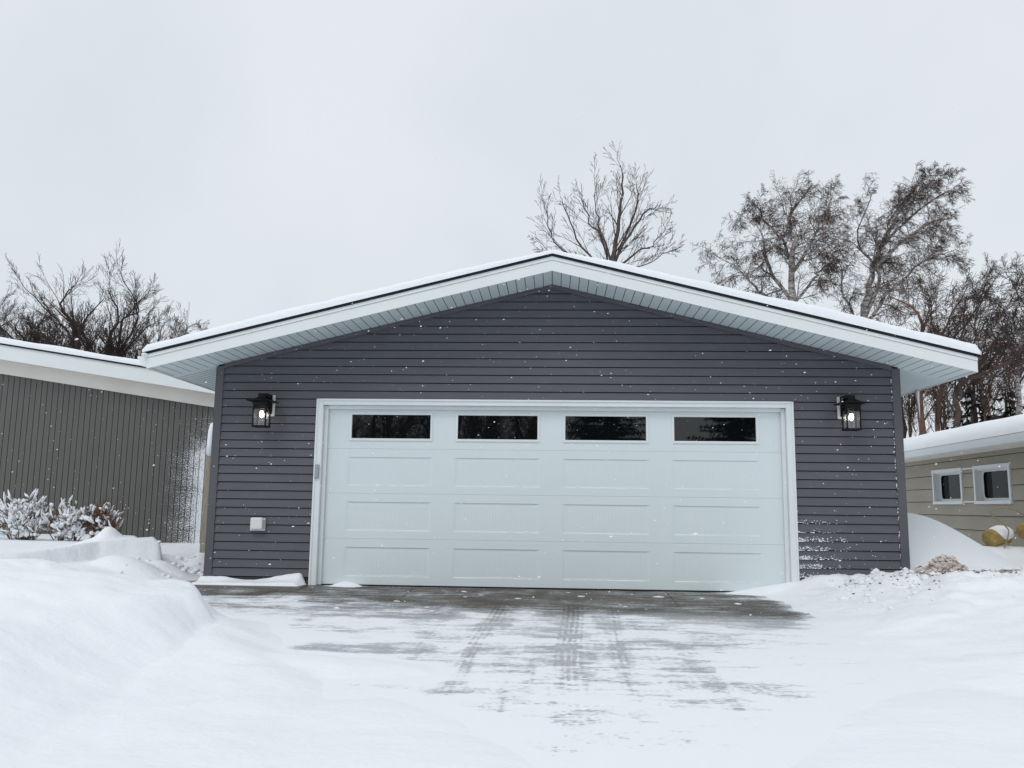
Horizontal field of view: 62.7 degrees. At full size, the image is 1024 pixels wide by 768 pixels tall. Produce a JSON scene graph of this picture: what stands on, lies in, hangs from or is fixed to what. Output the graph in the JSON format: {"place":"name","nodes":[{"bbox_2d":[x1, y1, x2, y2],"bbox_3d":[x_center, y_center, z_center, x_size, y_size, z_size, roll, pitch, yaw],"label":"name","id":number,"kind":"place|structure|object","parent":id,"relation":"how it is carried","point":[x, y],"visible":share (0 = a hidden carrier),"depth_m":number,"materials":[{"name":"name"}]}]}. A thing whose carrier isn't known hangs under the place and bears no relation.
{"place":"outdoors","nodes":[
{"label":"outdoors","id":0,"kind":"place"},
{"bbox_2d":[0,337,140,365],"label":"roof snow","id":1,"kind":"structure","parent":0,"point":[53,348],"depth_m":15.33,"materials":[{"name":"white snow"}]},
{"bbox_2d":[0,513,1023,767],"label":"snow ground","id":2,"kind":"structure","parent":0,"point":[96,671],"depth_m":5.25,"materials":[{"name":"white snow"}]},
{"bbox_2d":[0,282,23,336],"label":"bare tree","id":3,"kind":"object","parent":2,"relation":"on","point":[9,308],"visible":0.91,"depth_m":32.73,"materials":[{"name":"brown plant"}]},
{"bbox_2d":[0,321,41,341],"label":"brush thicket","id":4,"kind":"object","parent":2,"relation":"on","point":[11,337],"visible":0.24,"depth_m":28.71,"materials":[{"name":"brown plant"}]},
{"bbox_2d":[0,296,55,341],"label":"bare tree","id":5,"kind":"object","parent":2,"relation":"on","point":[15,331],"visible":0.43,"depth_m":34.83,"materials":[{"name":"brown plant"}]},
{"bbox_2d":[0,489,59,539],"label":"shrub","id":6,"kind":"object","parent":2,"relation":"on","point":[25,520],"visible":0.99,"depth_m":12.39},
{"bbox_2d":[2,314,60,344],"bbox_3d":[-17.052,1.312,29.728,2.437,7.591,2.258,0,-8,3],"label":"brush thicket","id":7,"kind":"object","parent":2,"relation":"on","point":[35,337],"visible":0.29,"depth_m":29.77,"materials":[{"name":"brown plant"}]},
{"bbox_2d":[16,310,88,346],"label":"bare tree","id":8,"kind":"object","parent":2,"relation":"on","point":[53,324],"visible":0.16,"depth_m":36.85,"materials":[{"name":"brown plant"}]},
{"bbox_2d":[5,251,117,351],"bbox_3d":[-17.038,0.155,31.521,3.690,10.420,3.461,9,-11,-44],"label":"bare tree","id":9,"kind":"object","parent":2,"relation":"on","point":[61,308],"visible":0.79,"depth_m":31.73,"materials":[{"name":"brown plant"}]},
{"bbox_2d":[21,293,105,352],"bbox_3d":[-14.459,0.828,27.458,2.324,7.967,2.631,0,-8,3],"label":"brush thicket","id":10,"kind":"object","parent":2,"relation":"on","point":[71,339],"visible":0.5,"depth_m":27.65,"materials":[{"name":"brown plant"}]},
{"bbox_2d":[40,495,97,540],"bbox_3d":[-6.723,2.080,12.618,0.812,0.831,0.579,0,-8,3],"label":"shrub","id":11,"kind":"object","parent":2,"relation":"on","point":[66,524],"visible":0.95,"depth_m":12.56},
{"bbox_2d":[61,309,133,356],"bbox_3d":[-14.181,1.276,28.518,2.264,7.402,2.696,0,-8,3],"label":"brush thicket","id":12,"kind":"object","parent":2,"relation":"on","point":[107,346],"visible":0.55,"depth_m":28.49,"materials":[{"name":"brown plant"}]},
{"bbox_2d":[70,303,130,352],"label":"bare tree","id":13,"kind":"object","parent":2,"relation":"on","point":[102,325],"visible":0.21,"depth_m":37.95,"materials":[{"name":"brown plant"}]},
{"bbox_2d":[78,496,127,538],"bbox_3d":[-6.203,2.092,12.716,0.790,0.889,0.482,0,-8,3],"label":"shrub","id":14,"kind":"object","parent":2,"relation":"on","point":[100,519],"visible":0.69,"depth_m":12.66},
{"bbox_2d":[0,343,214,543],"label":"neighbour house","id":15,"kind":"structure","parent":2,"relation":"on","point":[81,429],"depth_m":15.44,"materials":[{"name":"grey metal"}]},
{"bbox_2d":[85,240,170,356],"bbox_3d":[-13.956,-0.057,30.063,3.134,10.485,3.194,-5,-10,34],"label":"bare tree","id":16,"kind":"object","parent":2,"relation":"on","point":[134,331],"visible":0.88,"depth_m":30.16,"materials":[{"name":"brown plant"}]},
{"bbox_2d":[101,317,162,358],"bbox_3d":[-13.157,1.399,28.921,1.998,7.286,2.510,0,-8,3],"label":"brush thicket","id":17,"kind":"object","parent":2,"relation":"on","point":[134,351],"visible":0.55,"depth_m":28.76,"materials":[{"name":"brown plant"}]},
{"bbox_2d":[128,299,188,344],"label":"bare tree","id":18,"kind":"object","parent":2,"relation":"on","point":[160,334],"visible":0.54,"depth_m":35.37,"materials":[{"name":"brown plant"}]},
{"bbox_2d":[168,301,210,338],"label":"bare tree","id":19,"kind":"object","parent":2,"relation":"on","point":[193,326],"visible":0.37,"depth_m":37.86,"materials":[{"name":"brown plant"}]},
{"bbox_2d":[199,423,212,552],"bbox_3d":[-4.341,1.538,12.064,0.141,2.006,0.139,0,-8,3],"label":"fence post","id":20,"kind":"object","parent":2,"relation":"on","point":[205,497],"visible":0.36,"depth_m":12.02,"materials":[{"name":"grey wood"}]},
{"bbox_2d":[137,253,979,591],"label":"garage","id":21,"kind":"structure","parent":2,"relation":"on","point":[467,413],"depth_m":9.96,"materials":[{"name":"grey plastic"}]},
{"bbox_2d":[192,573,305,585],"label":"ledge snow","id":22,"kind":"structure","parent":21,"relation":"on","point":[295,579],"depth_m":9.76,"materials":[{"name":"white snow"}]},
{"bbox_2d":[250,517,265,530],"bbox_3d":[-3.014,1.658,9.955,0.176,0.156,0.078,0,-8,3],"label":"outlet cover","id":23,"kind":"object","parent":21,"relation":"attached to","point":[257,523],"visible":1,"depth_m":9.92,"materials":[{"name":"white plastic"}]},
{"bbox_2d":[246,393,278,427],"bbox_3d":[-2.966,0.313,10.008,0.296,0.408,0.352,0,-8,3],"label":"wall lantern","id":24,"kind":"object","parent":21,"relation":"attached to","point":[264,403],"depth_m":9.96,"materials":[{"name":"black metal"}]},
{"bbox_2d":[314,464,318,477],"bbox_3d":[-2.324,1.039,10.009,0.048,0.165,0.033,0,-8,3],"label":"keypad","id":25,"kind":"object","parent":21,"relation":"attached to","point":[316,475],"visible":1,"depth_m":10.00,"materials":[{"name":"grey plastic"}]},
{"bbox_2d":[321,409,785,591],"bbox_3d":[0.462,1.328,9.964,5.490,2.143,0.052,0,-8,3],"label":"garage door","id":26,"kind":"structure","parent":21,"relation":"in","point":[576,479],"depth_m":9.95,"materials":[{"name":"white metal"}]},
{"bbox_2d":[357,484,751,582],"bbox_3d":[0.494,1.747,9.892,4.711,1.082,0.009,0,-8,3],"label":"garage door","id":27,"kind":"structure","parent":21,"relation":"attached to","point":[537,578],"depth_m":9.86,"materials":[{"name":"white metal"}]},
{"bbox_2d":[142,249,980,354],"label":"roof snow","id":28,"kind":"structure","parent":21,"relation":"on","point":[836,315],"depth_m":9.57,"materials":[{"name":"white snow"}]},
{"bbox_2d":[798,379,900,577],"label":"clinging snow","id":29,"kind":"structure","parent":21,"relation":"attached to","point":[805,558],"depth_m":9.62,"materials":[{"name":"white snow"}]},
{"bbox_2d":[834,395,867,430],"bbox_3d":[3.882,0.332,9.652,0.296,0.408,0.352,0,-8,3],"label":"wall lantern","id":30,"kind":"object","parent":21,"relation":"attached to","point":[849,406],"depth_m":9.60,"materials":[{"name":"black metal"}]},
{"bbox_2d":[915,390,919,416],"bbox_3d":[5.154,0.250,10.681,0.050,0.360,0.050,0,-8,3],"label":"icicle","id":31,"kind":"object","parent":21,"relation":"hanging from","point":[917,396],"visible":1,"depth_m":10.68,"materials":[{"name":"clear ice"}]},
{"bbox_2d":[118,540,1023,630],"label":"snow chunks","id":32,"kind":"object","parent":2,"relation":"on","point":[843,597],"visible":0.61,"depth_m":8.91,"materials":[{"name":"white snow"}]},
{"bbox_2d":[526,141,684,266],"bbox_3d":[3.015,-1.630,27.259,5.210,13.281,3.446,0,-8,3],"label":"maple tree","id":33,"kind":"object","parent":2,"relation":"on","point":[614,256],"visible":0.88,"depth_m":27.81,"materials":[{"name":"brown plant"}]},
{"bbox_2d":[690,169,865,303],"bbox_3d":[8.233,-0.987,25.578,5.123,11.605,3.524,-2,-9,18],"label":"birch tree","id":34,"kind":"object","parent":2,"relation":"on","point":[828,217],"visible":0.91,"depth_m":25.64,"materials":[{"name":"white plant"}]},
{"bbox_2d":[805,160,975,323],"bbox_3d":[12.065,-1.165,26.340,5.493,12.278,3.288,0,-8,3],"label":"birch tree","id":35,"kind":"object","parent":2,"relation":"on","point":[910,199],"visible":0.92,"depth_m":26.53,"materials":[{"name":"white plant"}]},
{"bbox_2d":[871,292,945,438],"bbox_3d":[13.947,1.070,30.223,3.020,9.012,2.719,0,-8,3],"label":"bare tree","id":36,"kind":"object","parent":2,"relation":"on","point":[904,432],"visible":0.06,"depth_m":30.26,"materials":[{"name":"brown plant"}]},
{"bbox_2d":[901,385,941,437],"bbox_3d":[11.765,1.566,24.224,2.107,6.249,1.672,8,-11,-42],"label":"brush thicket","id":37,"kind":"object","parent":2,"relation":"on","point":[908,409],"visible":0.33,"depth_m":24.49,"materials":[{"name":"brown plant"}]},
{"bbox_2d":[839,555,1016,593],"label":"dirt clods","id":38,"kind":"object","parent":2,"relation":"on","point":[932,575],"visible":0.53,"depth_m":8.97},
{"bbox_2d":[868,258,996,434],"bbox_3d":[11.397,0.482,22.789,3.465,8.008,3.018,-3,-9,23],"label":"bare tree","id":39,"kind":"object","parent":2,"relation":"on","point":[921,418],"visible":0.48,"depth_m":23.09,"materials":[{"name":"brown plant"}]},
{"bbox_2d":[920,323,959,431],"bbox_3d":[14.426,1.643,28.509,1.520,7.393,2.798,-3,-9,23],"label":"brush thicket","id":40,"kind":"object","parent":2,"relation":"on","point":[941,410],"visible":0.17,"depth_m":28.30,"materials":[{"name":"brown plant"}]},
{"bbox_2d":[909,270,996,431],"bbox_3d":[13.874,0.618,26.597,2.776,8.863,3.201,0,-8,3],"label":"bare tree","id":41,"kind":"object","parent":2,"relation":"on","point":[937,422],"visible":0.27,"depth_m":26.84,"materials":[{"name":"brown plant"}]},
{"bbox_2d":[904,431,1023,546],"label":"neighbour house","id":42,"kind":"structure","parent":2,"relation":"on","point":[959,500],"depth_m":16.55,"materials":[{"name":"beige"}]},
{"bbox_2d":[931,467,964,503],"bbox_3d":[9.273,2.173,17.802,0.175,0.740,1.461,0,-8,5],"label":"window","id":43,"kind":"structure","parent":42,"relation":"in","point":[951,492],"depth_m":18.03,"materials":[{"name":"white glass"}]},
{"bbox_2d":[903,414,1023,451],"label":"roof snow","id":44,"kind":"structure","parent":42,"relation":"on","point":[997,427],"depth_m":15.41,"materials":[{"name":"white snow"}]},
{"bbox_2d":[972,463,1013,503],"bbox_3d":[9.113,1.890,15.865,0.175,0.740,1.451,0,-8,5],"label":"window","id":45,"kind":"structure","parent":42,"relation":"in","point":[992,482],"depth_m":16.06,"materials":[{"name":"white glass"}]},
{"bbox_2d":[912,554,1019,575],"bbox_3d":[4.849,1.970,9.029,1.301,0.278,0.606,0,-8,3],"label":"dirty snow pile","id":46,"kind":"object","parent":2,"relation":"on","point":[952,565],"visible":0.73,"depth_m":8.99,"materials":[{"name":"white snow"}]},
{"bbox_2d":[926,265,1023,427],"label":"bare tree","id":47,"kind":"object","parent":2,"relation":"on","point":[999,347],"visible":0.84,"depth_m":22.03,"materials":[{"name":"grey plant"}]},
{"bbox_2d":[948,379,1010,428],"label":"spruce tree","id":48,"kind":"object","parent":2,"relation":"on","point":[974,406],"visible":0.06,"depth_m":28.34,"materials":[{"name":"grey plant"}]},
{"bbox_2d":[943,251,1023,418],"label":"birch tree","id":49,"kind":"object","parent":2,"relation":"on","point":[1007,305],"visible":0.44,"depth_m":29.44,"materials":[{"name":"brown plant"}]},
{"bbox_2d":[947,311,1022,426],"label":"bare tree","id":50,"kind":"object","parent":2,"relation":"on","point":[971,419],"visible":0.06,"depth_m":33.40,"materials":[{"name":"brown plant"}]},
{"bbox_2d":[951,321,1023,424],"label":"brush thicket","id":51,"kind":"object","parent":2,"relation":"on","point":[988,391],"visible":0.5,"depth_m":26.26,"materials":[{"name":"brown plant"}]},
{"bbox_2d":[970,253,1023,414],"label":"birch tree","id":52,"kind":"object","parent":2,"relation":"on","point":[1018,399],"visible":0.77,"depth_m":27.51,"materials":[{"name":"white plant"}]},
{"bbox_2d":[982,524,1012,546],"bbox_3d":[7.575,2.364,13.100,0.434,0.324,0.316,-9,-3,-26],"label":"bucket","id":53,"kind":"object","parent":2,"relation":"on","point":[992,538],"visible":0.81,"depth_m":12.98,"materials":[{"name":"yellow plastic"}]},
{"bbox_2d":[989,525,1013,539],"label":"snow","id":54,"kind":"structure","parent":53,"relation":"on","point":[1000,529],"depth_m":12.95,"materials":[{"name":"white snow"}]},
{"bbox_2d":[981,303,1023,413],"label":"brush thicket","id":55,"kind":"object","parent":2,"relation":"on","point":[1009,365],"visible":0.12,"depth_m":31.55,"materials":[{"name":"brown plant"}]},
{"bbox_2d":[982,254,1023,406],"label":"bare tree","id":56,"kind":"object","parent":2,"relation":"on","point":[1000,324],"visible":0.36,"depth_m":31.01,"materials":[{"name":"brown plant"}]},
{"bbox_2d":[989,507,1023,547],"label":"rope","id":57,"kind":"object","parent":2,"relation":"on","point":[1006,543],"visible":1,"depth_m":12.89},
{"bbox_2d":[994,387,1023,417],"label":"spruce tree","id":58,"kind":"object","parent":2,"relation":"on","point":[1010,410],"visible":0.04,"depth_m":29.69,"materials":[{"name":"grey plant"}]},
{"bbox_2d":[1016,522,1023,539],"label":"bucket","id":59,"kind":"object","parent":2,"relation":"on","point":[1020,530],"visible":1,"depth_m":12.85,"materials":[{"name":"yellow plastic"}]},
{"bbox_2d":[0,0,1023,437],"label":"sky","id":60,"kind":"structure","parent":0,"point":[883,65],"materials":[{"name":"white"}]},
{"bbox_2d":[2,96,1023,639],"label":"falling snow","id":61,"kind":"structure","parent":0,"point":[498,332],"depth_m":3.48,"materials":[{"name":"white snow"}]},
{"bbox_2d":[187,579,973,767],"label":"driveway","id":62,"kind":"structure","parent":0,"point":[561,678],"depth_m":5.94,"materials":[{"name":"white snow"}]}
]}

